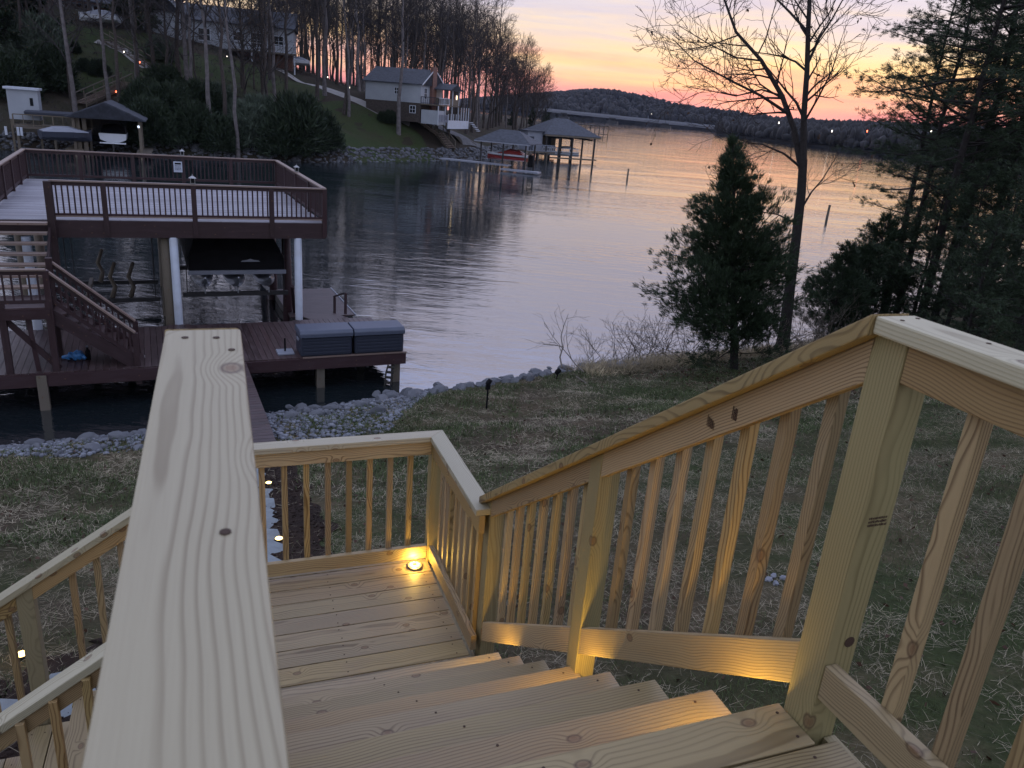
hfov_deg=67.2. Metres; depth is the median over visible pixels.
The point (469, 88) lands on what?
bare tree
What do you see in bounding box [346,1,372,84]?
bare tree
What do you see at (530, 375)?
rock bank
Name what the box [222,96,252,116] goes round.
bush
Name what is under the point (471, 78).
bare tree
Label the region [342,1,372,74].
bare tree
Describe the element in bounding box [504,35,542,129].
bare tree
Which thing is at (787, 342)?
bare shrub
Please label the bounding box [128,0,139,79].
bare tree
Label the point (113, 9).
bare tree
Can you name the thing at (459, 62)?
bare tree
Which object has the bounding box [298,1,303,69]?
bare tree
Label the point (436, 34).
bare tree
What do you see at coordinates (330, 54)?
bare tree
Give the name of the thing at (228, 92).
bush
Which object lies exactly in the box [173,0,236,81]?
bare tree
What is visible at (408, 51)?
bare tree
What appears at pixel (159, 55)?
bush
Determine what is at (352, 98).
concrete path
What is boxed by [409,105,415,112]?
window
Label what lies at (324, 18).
bare tree
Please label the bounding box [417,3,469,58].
bare tree
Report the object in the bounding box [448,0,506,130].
bare tree
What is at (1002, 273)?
young pine
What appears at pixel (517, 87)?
bare tree
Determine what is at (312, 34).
bare tree
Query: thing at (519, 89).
bare tree
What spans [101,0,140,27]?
evergreen tree
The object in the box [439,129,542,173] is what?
boat shelter
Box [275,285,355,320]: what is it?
floating dock
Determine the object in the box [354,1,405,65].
bare tree
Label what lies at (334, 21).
bare tree
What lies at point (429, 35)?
bare tree
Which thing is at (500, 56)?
bare tree
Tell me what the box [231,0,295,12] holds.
bare tree
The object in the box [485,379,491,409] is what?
garden spotlight
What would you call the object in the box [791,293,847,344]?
bare shrub
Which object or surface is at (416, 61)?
bare tree
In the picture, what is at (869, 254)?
young cedar
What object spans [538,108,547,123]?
evergreen tree
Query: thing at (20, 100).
white shed
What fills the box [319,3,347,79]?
bare tree
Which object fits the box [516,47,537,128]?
bare tree
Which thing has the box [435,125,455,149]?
outdoor stairs
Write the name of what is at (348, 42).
bare tree
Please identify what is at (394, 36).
bare tree
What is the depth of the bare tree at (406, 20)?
137.52 m
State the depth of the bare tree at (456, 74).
167.75 m
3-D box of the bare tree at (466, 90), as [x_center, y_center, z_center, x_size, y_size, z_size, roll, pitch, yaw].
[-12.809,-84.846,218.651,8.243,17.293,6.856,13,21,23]
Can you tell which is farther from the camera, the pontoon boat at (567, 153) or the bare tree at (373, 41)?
the bare tree at (373, 41)
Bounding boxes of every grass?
[559,331,828,377]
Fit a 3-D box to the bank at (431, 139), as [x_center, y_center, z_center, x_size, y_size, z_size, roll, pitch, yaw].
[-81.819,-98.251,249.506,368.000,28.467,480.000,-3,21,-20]
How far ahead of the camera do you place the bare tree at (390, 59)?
168.47 m
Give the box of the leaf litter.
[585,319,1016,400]
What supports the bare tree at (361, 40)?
on the bank at (431, 139)
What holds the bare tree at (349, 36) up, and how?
on the bank at (431, 139)
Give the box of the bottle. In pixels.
[85,345,90,359]
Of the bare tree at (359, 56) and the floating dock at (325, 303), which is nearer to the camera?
the floating dock at (325, 303)
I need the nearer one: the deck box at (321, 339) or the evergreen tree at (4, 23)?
the deck box at (321, 339)
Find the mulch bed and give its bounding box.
[0,465,338,760]
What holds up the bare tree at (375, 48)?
on the bank at (431, 139)
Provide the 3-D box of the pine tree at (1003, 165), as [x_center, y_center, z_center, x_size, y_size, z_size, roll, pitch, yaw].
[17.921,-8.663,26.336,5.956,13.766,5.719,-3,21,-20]
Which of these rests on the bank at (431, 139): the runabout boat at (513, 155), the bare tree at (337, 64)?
the bare tree at (337, 64)
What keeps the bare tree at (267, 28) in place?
on the bank at (431, 139)
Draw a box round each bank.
[0,4,540,161]
[0,357,654,456]
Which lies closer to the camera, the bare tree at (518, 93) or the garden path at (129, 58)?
the garden path at (129, 58)
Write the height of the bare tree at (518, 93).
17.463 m
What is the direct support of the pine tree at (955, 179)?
on the lawn at (942, 654)
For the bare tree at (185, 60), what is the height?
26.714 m
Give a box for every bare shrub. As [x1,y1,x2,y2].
[569,313,657,359]
[574,325,617,361]
[602,306,689,358]
[617,305,689,356]
[623,314,717,353]
[633,309,726,362]
[674,327,748,364]
[714,306,829,358]
[761,311,829,354]
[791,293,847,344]
[794,289,879,336]
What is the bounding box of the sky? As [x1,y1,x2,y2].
[140,0,1023,126]
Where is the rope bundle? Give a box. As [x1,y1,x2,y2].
[61,350,86,360]
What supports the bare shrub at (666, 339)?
on the lawn at (942, 654)
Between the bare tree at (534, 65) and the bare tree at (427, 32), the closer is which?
the bare tree at (427, 32)
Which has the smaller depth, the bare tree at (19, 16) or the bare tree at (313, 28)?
the bare tree at (19, 16)
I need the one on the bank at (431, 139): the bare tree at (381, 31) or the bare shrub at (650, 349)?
the bare tree at (381, 31)
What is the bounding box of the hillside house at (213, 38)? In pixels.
[137,0,298,74]
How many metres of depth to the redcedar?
19.82 m
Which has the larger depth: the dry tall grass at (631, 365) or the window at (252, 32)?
the window at (252, 32)
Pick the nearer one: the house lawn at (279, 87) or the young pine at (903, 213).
the young pine at (903, 213)
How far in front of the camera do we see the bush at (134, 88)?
78.70 m
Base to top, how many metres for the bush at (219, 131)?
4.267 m
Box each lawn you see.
[0,302,1023,767]
[66,25,203,94]
[125,49,324,101]
[320,100,434,161]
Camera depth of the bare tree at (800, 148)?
22.40 m
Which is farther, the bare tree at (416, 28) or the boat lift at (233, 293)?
the bare tree at (416, 28)
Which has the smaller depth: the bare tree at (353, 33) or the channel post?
the channel post
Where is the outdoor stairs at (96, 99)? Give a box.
[76,72,133,106]
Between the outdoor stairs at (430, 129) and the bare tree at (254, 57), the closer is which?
the bare tree at (254, 57)
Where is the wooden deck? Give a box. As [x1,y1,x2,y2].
[0,314,1023,767]
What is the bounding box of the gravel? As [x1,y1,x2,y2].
[0,390,429,458]
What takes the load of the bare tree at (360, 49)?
on the bank at (431, 139)
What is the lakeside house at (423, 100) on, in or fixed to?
on the bank at (431, 139)
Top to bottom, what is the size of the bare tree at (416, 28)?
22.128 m
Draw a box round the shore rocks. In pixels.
[0,130,543,162]
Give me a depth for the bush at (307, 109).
79.71 m
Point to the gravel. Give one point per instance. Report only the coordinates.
(279, 431)
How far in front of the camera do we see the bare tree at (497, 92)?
149.26 m
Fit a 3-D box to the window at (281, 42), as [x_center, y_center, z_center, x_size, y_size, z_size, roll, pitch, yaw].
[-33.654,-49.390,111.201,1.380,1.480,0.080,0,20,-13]
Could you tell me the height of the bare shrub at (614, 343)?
1.640 m
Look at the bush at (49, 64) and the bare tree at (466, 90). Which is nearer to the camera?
the bush at (49, 64)
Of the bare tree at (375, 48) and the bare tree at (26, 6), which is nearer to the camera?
the bare tree at (26, 6)
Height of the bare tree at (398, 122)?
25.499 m
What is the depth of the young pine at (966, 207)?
24.69 m
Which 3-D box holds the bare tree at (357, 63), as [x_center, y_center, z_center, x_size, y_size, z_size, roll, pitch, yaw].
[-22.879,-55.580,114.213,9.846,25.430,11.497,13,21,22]
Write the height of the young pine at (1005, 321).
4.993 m
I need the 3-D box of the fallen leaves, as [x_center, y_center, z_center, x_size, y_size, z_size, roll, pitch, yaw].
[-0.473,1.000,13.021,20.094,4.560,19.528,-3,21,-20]
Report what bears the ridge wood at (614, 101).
on the ridge at (552, 114)
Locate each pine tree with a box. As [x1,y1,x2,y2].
[831,0,1023,313]
[834,0,1023,317]
[849,0,1008,312]
[911,0,1023,321]
[916,0,1023,306]
[939,12,1023,286]
[958,0,1023,320]
[979,16,1023,309]
[984,6,1023,351]
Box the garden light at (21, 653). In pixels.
[18,650,24,658]
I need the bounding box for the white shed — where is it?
[2,86,43,150]
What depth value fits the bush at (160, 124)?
73.95 m
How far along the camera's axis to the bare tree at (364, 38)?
119.00 m
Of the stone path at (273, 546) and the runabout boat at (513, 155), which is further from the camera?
the runabout boat at (513, 155)
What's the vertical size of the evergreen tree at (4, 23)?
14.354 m
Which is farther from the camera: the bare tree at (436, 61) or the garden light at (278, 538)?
the bare tree at (436, 61)
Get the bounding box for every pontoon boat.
[180,238,285,293]
[535,146,557,155]
[557,146,578,156]
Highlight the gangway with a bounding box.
[244,362,275,442]
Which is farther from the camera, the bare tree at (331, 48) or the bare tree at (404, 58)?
the bare tree at (331, 48)
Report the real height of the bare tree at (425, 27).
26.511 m
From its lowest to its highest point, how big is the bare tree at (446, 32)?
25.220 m
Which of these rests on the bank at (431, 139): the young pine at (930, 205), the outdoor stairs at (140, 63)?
the outdoor stairs at (140, 63)
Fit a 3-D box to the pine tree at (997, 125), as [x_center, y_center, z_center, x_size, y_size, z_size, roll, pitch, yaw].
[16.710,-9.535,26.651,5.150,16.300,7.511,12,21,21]
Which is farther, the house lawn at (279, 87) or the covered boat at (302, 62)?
the covered boat at (302, 62)
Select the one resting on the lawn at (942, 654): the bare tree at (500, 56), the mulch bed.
the mulch bed
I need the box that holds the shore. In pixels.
[714,118,1023,166]
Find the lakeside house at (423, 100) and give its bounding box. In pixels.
[362,66,478,129]
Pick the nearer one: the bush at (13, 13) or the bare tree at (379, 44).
the bush at (13, 13)
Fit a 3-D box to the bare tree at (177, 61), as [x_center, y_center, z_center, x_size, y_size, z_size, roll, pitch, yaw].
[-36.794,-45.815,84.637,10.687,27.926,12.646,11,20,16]
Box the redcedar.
[632,132,832,372]
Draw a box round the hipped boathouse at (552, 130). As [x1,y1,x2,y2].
[517,118,600,162]
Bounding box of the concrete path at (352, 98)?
[276,68,409,125]
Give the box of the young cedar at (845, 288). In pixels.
[792,239,881,336]
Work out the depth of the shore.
456.90 m
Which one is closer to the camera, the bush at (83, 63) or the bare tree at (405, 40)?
the bush at (83, 63)
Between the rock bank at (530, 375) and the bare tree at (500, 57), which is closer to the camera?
the rock bank at (530, 375)
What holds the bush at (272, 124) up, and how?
on the bank at (431, 139)
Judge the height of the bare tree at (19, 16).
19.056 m
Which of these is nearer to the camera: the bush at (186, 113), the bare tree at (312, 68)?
the bush at (186, 113)
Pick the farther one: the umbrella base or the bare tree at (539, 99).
the bare tree at (539, 99)
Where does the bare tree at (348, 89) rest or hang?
on the bank lawn at (373, 127)
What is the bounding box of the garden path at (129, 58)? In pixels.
[94,40,150,67]
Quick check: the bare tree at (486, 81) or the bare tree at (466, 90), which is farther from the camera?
the bare tree at (466, 90)
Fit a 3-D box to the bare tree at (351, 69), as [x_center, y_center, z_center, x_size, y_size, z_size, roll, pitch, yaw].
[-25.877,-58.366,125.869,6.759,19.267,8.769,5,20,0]
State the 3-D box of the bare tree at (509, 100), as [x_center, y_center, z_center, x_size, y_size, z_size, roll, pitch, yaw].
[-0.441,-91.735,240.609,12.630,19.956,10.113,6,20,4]
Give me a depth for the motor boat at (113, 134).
69.63 m
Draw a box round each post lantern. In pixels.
[189,174,195,183]
[294,164,299,171]
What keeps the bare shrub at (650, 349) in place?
on the lawn at (942, 654)
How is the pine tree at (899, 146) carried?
on the lawn at (942, 654)
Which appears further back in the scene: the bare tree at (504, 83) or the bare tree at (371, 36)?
the bare tree at (504, 83)
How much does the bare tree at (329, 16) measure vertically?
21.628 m
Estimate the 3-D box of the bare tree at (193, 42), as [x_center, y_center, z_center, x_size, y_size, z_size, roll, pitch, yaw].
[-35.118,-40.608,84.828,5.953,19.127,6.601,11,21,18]
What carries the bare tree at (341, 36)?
on the bank at (431, 139)
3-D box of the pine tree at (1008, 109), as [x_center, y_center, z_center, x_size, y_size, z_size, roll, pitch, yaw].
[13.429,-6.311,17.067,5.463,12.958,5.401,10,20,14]
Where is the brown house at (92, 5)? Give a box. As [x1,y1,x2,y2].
[47,0,128,17]
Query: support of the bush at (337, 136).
on the bank at (431, 139)
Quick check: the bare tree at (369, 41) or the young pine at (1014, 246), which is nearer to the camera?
the young pine at (1014, 246)
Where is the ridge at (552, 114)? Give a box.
[462,106,713,129]
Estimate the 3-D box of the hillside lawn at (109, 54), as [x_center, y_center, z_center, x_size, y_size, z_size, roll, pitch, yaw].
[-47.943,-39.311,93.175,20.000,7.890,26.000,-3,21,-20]
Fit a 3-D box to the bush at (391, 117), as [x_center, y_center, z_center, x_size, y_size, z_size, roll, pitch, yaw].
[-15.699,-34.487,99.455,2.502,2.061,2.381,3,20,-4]
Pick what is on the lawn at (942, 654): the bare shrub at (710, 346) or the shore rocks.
the bare shrub at (710, 346)
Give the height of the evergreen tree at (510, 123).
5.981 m
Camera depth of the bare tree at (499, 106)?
190.84 m
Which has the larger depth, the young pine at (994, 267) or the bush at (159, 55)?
the bush at (159, 55)
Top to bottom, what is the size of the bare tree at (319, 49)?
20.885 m
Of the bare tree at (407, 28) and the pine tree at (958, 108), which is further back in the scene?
the bare tree at (407, 28)
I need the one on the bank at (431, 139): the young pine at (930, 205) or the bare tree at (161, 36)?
the bare tree at (161, 36)
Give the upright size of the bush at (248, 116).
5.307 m
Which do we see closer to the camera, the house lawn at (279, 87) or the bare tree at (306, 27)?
the house lawn at (279, 87)
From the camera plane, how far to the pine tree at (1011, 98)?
26.34 m
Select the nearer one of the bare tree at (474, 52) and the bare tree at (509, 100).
the bare tree at (474, 52)
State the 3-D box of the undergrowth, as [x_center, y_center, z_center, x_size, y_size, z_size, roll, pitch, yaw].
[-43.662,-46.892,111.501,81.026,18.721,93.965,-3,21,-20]
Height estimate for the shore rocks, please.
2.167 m
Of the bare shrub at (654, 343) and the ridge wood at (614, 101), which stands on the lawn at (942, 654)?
the bare shrub at (654, 343)
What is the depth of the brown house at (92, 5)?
121.13 m
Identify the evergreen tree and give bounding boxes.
[0,0,25,49]
[11,0,73,29]
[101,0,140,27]
[118,0,161,32]
[507,106,515,125]
[528,107,535,126]
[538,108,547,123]
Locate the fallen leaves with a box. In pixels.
[0,305,1023,759]
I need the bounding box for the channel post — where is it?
[826,205,830,217]
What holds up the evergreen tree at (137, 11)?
on the bank at (431, 139)
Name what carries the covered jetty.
in the lake water
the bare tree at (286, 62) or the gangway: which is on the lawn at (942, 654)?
the gangway
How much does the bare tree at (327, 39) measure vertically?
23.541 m
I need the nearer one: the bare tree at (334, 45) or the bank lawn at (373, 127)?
the bank lawn at (373, 127)
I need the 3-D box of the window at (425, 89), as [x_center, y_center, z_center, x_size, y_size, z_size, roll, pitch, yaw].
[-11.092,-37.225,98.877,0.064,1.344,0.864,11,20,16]
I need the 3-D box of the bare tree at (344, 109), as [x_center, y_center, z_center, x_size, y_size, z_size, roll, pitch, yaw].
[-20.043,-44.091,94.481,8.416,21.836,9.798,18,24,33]
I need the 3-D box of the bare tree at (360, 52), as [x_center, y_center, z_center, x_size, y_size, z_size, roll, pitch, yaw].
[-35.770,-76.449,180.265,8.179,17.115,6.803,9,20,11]
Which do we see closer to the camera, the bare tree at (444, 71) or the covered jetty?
the covered jetty
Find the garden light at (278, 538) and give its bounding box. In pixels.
[274,536,282,540]
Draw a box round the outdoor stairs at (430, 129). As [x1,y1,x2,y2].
[418,122,437,135]
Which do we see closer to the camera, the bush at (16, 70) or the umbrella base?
the umbrella base
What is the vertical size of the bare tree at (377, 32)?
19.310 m
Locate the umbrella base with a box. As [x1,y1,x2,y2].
[276,338,294,355]
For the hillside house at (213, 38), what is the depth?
109.99 m
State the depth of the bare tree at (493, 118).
156.24 m
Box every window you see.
[197,27,210,40]
[250,32,260,47]
[274,35,283,47]
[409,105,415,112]
[424,88,426,98]
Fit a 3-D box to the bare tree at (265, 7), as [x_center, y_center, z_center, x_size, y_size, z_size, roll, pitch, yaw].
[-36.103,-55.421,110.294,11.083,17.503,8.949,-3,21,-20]
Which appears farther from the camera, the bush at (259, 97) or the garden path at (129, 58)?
the garden path at (129, 58)
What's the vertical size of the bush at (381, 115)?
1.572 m
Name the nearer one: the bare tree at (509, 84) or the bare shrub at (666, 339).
the bare shrub at (666, 339)
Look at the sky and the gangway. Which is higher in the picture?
the sky
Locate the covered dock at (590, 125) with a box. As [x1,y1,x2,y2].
[576,123,608,136]
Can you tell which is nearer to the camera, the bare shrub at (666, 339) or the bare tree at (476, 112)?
the bare shrub at (666, 339)
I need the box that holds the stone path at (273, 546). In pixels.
[0,468,282,716]
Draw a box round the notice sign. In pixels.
[173,161,182,171]
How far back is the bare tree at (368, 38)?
153.89 m
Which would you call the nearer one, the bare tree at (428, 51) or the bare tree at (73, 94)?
the bare tree at (73, 94)
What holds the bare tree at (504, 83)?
on the bank at (431, 139)
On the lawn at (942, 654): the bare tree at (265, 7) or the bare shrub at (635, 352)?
the bare shrub at (635, 352)
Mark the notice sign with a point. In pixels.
(177, 166)
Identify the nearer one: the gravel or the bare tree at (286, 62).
the gravel
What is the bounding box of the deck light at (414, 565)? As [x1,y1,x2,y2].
[407,561,421,570]
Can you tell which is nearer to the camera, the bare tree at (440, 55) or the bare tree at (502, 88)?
the bare tree at (440, 55)
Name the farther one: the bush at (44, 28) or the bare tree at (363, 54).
the bare tree at (363, 54)
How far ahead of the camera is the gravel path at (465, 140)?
110.44 m
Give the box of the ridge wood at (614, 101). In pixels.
[459,88,845,126]
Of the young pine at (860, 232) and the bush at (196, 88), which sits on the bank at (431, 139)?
the bush at (196, 88)
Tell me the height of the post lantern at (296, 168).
0.250 m
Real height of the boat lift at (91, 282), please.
2.650 m
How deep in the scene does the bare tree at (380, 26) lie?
131.46 m
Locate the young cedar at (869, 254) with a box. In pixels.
[827,211,921,323]
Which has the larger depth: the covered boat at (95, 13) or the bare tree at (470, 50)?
the bare tree at (470, 50)
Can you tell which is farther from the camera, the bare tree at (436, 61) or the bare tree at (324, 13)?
the bare tree at (436, 61)
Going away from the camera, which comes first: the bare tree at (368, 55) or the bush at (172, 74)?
the bush at (172, 74)
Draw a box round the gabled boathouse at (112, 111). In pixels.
[65,100,152,159]
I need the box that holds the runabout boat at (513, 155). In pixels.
[487,149,533,167]
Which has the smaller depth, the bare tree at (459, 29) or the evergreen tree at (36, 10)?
the evergreen tree at (36, 10)
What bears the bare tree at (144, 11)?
on the bank at (431, 139)
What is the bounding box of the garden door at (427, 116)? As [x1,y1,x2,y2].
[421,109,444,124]
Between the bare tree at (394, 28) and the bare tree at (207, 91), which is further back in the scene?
the bare tree at (394, 28)
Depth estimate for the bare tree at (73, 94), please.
76.35 m
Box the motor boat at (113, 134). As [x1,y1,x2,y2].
[98,121,128,151]
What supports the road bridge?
in the lake water
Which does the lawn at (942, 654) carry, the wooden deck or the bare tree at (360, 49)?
the wooden deck
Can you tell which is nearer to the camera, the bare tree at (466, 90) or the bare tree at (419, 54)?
the bare tree at (419, 54)
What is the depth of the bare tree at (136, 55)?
80.91 m
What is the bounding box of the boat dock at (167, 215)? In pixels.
[0,148,406,410]
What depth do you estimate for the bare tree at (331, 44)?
160.65 m
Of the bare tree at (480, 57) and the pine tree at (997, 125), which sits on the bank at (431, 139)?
the bare tree at (480, 57)
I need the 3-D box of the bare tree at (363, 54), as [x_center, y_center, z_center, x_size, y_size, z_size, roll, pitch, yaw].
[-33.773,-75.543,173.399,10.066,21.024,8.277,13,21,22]
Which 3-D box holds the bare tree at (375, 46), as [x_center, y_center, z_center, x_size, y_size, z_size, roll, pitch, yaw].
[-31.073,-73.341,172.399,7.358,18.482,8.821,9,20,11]
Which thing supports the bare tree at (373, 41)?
on the bank at (431, 139)
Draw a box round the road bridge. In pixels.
[538,108,714,128]
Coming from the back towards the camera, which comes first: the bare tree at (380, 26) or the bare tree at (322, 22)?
the bare tree at (380, 26)
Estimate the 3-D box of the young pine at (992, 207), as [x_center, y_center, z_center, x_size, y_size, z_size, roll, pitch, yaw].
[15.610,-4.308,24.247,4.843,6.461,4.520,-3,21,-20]
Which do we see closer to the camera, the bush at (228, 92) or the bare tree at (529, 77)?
the bush at (228, 92)
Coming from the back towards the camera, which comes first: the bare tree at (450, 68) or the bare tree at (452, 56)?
the bare tree at (450, 68)
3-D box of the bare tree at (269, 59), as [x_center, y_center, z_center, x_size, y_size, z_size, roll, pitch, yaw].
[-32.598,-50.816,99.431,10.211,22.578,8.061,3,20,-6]
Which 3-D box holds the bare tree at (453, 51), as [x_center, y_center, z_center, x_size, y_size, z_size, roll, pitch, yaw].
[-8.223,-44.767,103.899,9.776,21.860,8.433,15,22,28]
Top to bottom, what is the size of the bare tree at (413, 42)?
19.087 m
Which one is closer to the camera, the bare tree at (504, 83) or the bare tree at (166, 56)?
the bare tree at (166, 56)
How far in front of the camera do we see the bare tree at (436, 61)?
145.21 m
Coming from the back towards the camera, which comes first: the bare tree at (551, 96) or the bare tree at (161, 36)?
the bare tree at (551, 96)
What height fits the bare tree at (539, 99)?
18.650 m
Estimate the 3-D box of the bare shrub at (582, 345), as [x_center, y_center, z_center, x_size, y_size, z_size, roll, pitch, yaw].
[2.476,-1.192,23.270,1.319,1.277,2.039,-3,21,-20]
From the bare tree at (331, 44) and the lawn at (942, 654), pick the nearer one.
the lawn at (942, 654)
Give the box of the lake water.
[0,107,1023,444]
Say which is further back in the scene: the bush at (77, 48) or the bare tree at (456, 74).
the bare tree at (456, 74)
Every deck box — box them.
[295,322,352,356]
[348,320,404,353]
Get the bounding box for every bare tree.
[5,0,113,98]
[13,0,74,15]
[17,0,24,48]
[58,0,77,111]
[62,0,110,100]
[99,0,180,76]
[103,0,174,37]
[103,0,208,72]
[104,0,148,101]
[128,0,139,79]
[142,0,215,61]
[145,0,154,71]
[146,0,215,115]
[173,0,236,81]
[174,0,181,75]
[179,0,188,80]
[187,0,196,77]
[193,0,235,115]
[198,0,289,88]
[203,0,286,157]
[210,0,279,98]
[215,0,312,95]
[230,0,295,22]
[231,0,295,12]
[246,0,257,88]
[258,0,264,96]
[265,0,292,62]
[265,10,271,79]
[267,0,276,101]
[273,0,323,92]
[281,0,338,72]
[284,0,315,70]
[294,0,320,99]
[296,0,333,74]
[298,0,328,70]
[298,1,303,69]
[303,13,328,62]
[306,0,330,95]
[306,1,330,72]
[307,9,333,75]
[308,0,350,68]
[308,0,384,113]
[309,3,347,80]
[310,0,339,52]
[310,3,335,64]
[311,0,316,73]
[311,0,341,77]
[311,2,339,57]
[313,0,342,26]
[314,9,345,80]
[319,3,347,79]
[321,0,327,68]
[328,0,342,78]
[328,0,351,82]
[328,2,362,56]
[328,15,350,69]
[333,0,378,84]
[334,0,373,85]
[335,0,366,84]
[335,17,365,57]
[338,0,371,116]
[339,0,372,90]
[340,2,377,88]
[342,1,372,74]
[343,11,382,84]
[343,25,371,68]
[343,35,369,79]
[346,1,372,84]
[350,10,371,71]
[350,20,374,82]
[351,0,397,65]
[351,2,378,71]
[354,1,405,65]
[355,17,391,66]
[357,0,390,90]
[357,0,449,134]
[358,2,376,89]
[359,2,384,69]
[360,13,384,68]
[362,13,389,65]
[366,0,399,65]
[367,0,397,63]
[373,0,412,66]
[379,0,410,66]
[381,0,420,62]
[381,13,400,66]
[381,15,399,66]
[382,0,434,67]
[383,0,432,67]
[385,0,423,66]
[387,0,436,68]
[388,6,424,68]
[389,0,446,68]
[391,0,443,68]
[392,32,422,67]
[400,23,432,68]
[403,0,451,68]
[405,0,454,69]
[409,0,479,75]
[409,1,446,65]
[410,0,471,110]
[413,3,457,66]
[415,3,443,69]
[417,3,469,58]
[420,0,491,135]
[420,30,452,82]
[424,0,480,78]
[428,0,468,119]
[429,1,447,110]
[429,1,478,120]
[438,0,502,134]
[443,0,481,94]
[445,11,481,116]
[446,10,469,112]
[447,2,469,114]
[447,3,473,120]
[447,43,469,98]
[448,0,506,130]
[450,6,503,132]
[450,53,488,94]
[451,12,487,120]
[452,1,493,126]
[456,0,514,127]
[460,62,482,114]
[461,28,472,107]
[463,1,489,121]
[465,13,499,122]
[469,1,516,128]
[471,27,523,129]
[478,17,524,126]
[479,0,528,127]
[480,42,519,125]
[481,24,514,125]
[482,8,519,127]
[483,54,517,121]
[484,22,518,117]
[485,59,517,105]
[493,55,534,125]
[498,39,523,127]
[498,57,530,129]
[500,55,527,120]
[502,68,531,123]
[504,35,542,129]
[511,32,540,130]
[512,73,538,126]
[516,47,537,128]
[516,65,554,125]
[517,41,550,127]
[528,74,552,115]
[532,61,560,122]
[626,0,906,350]
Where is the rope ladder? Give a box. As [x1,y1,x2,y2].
[384,364,394,385]
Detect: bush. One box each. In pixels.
[0,0,36,35]
[0,6,74,61]
[0,47,46,99]
[16,36,84,94]
[70,41,82,53]
[72,57,89,71]
[86,58,112,76]
[115,74,163,107]
[119,93,189,150]
[137,78,194,123]
[139,60,185,85]
[140,35,174,62]
[170,97,217,145]
[179,76,229,114]
[197,112,250,153]
[212,80,237,104]
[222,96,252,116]
[227,98,274,150]
[242,92,273,106]
[254,103,313,158]
[266,86,336,157]
[303,106,346,153]
[375,110,385,121]
[383,109,396,123]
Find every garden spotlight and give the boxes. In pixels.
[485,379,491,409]
[554,368,560,378]
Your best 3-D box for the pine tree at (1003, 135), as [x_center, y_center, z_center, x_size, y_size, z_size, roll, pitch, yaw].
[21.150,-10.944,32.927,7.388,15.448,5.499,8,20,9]
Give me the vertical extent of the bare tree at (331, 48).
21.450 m
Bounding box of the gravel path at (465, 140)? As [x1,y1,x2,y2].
[432,124,493,151]
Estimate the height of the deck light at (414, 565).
0.020 m
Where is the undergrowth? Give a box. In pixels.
[0,1,361,130]
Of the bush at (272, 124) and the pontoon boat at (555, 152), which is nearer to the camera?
the bush at (272, 124)
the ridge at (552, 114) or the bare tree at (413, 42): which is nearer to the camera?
the bare tree at (413, 42)
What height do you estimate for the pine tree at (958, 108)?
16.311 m
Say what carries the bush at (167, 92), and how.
on the bank at (431, 139)
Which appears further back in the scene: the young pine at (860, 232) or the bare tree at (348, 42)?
the bare tree at (348, 42)
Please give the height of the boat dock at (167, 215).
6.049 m
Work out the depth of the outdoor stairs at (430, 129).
102.63 m
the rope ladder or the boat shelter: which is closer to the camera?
the rope ladder
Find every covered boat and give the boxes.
[37,126,91,141]
[79,9,121,22]
[293,56,309,65]
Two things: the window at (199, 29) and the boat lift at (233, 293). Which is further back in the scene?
the window at (199, 29)
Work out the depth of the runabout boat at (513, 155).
92.69 m
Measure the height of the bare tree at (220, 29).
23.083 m
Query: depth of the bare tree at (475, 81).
125.25 m
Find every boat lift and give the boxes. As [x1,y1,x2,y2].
[63,238,159,303]
[179,238,287,296]
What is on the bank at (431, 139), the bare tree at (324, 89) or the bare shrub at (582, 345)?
the bare tree at (324, 89)
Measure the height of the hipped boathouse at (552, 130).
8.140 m
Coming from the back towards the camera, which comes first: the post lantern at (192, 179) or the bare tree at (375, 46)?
the bare tree at (375, 46)
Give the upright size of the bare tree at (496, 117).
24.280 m
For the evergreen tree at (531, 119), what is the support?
on the bank at (431, 139)
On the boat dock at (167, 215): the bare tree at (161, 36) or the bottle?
the bottle
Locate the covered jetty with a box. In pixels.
[4,110,95,154]
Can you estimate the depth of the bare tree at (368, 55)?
185.29 m
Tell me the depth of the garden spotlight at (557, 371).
20.31 m
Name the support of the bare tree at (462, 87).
on the bank at (431, 139)
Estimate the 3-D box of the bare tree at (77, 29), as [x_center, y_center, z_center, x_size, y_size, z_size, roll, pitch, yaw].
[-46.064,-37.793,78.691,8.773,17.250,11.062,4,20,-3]
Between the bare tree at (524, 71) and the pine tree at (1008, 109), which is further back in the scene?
the bare tree at (524, 71)
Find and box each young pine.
[827,218,881,305]
[850,199,943,313]
[859,180,972,321]
[893,162,1023,334]
[904,210,1023,339]
[912,182,1023,339]
[928,140,1023,333]
[956,186,1023,350]
[980,239,1023,320]
[981,187,1023,341]
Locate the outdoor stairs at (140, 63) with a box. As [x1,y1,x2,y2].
[99,30,150,66]

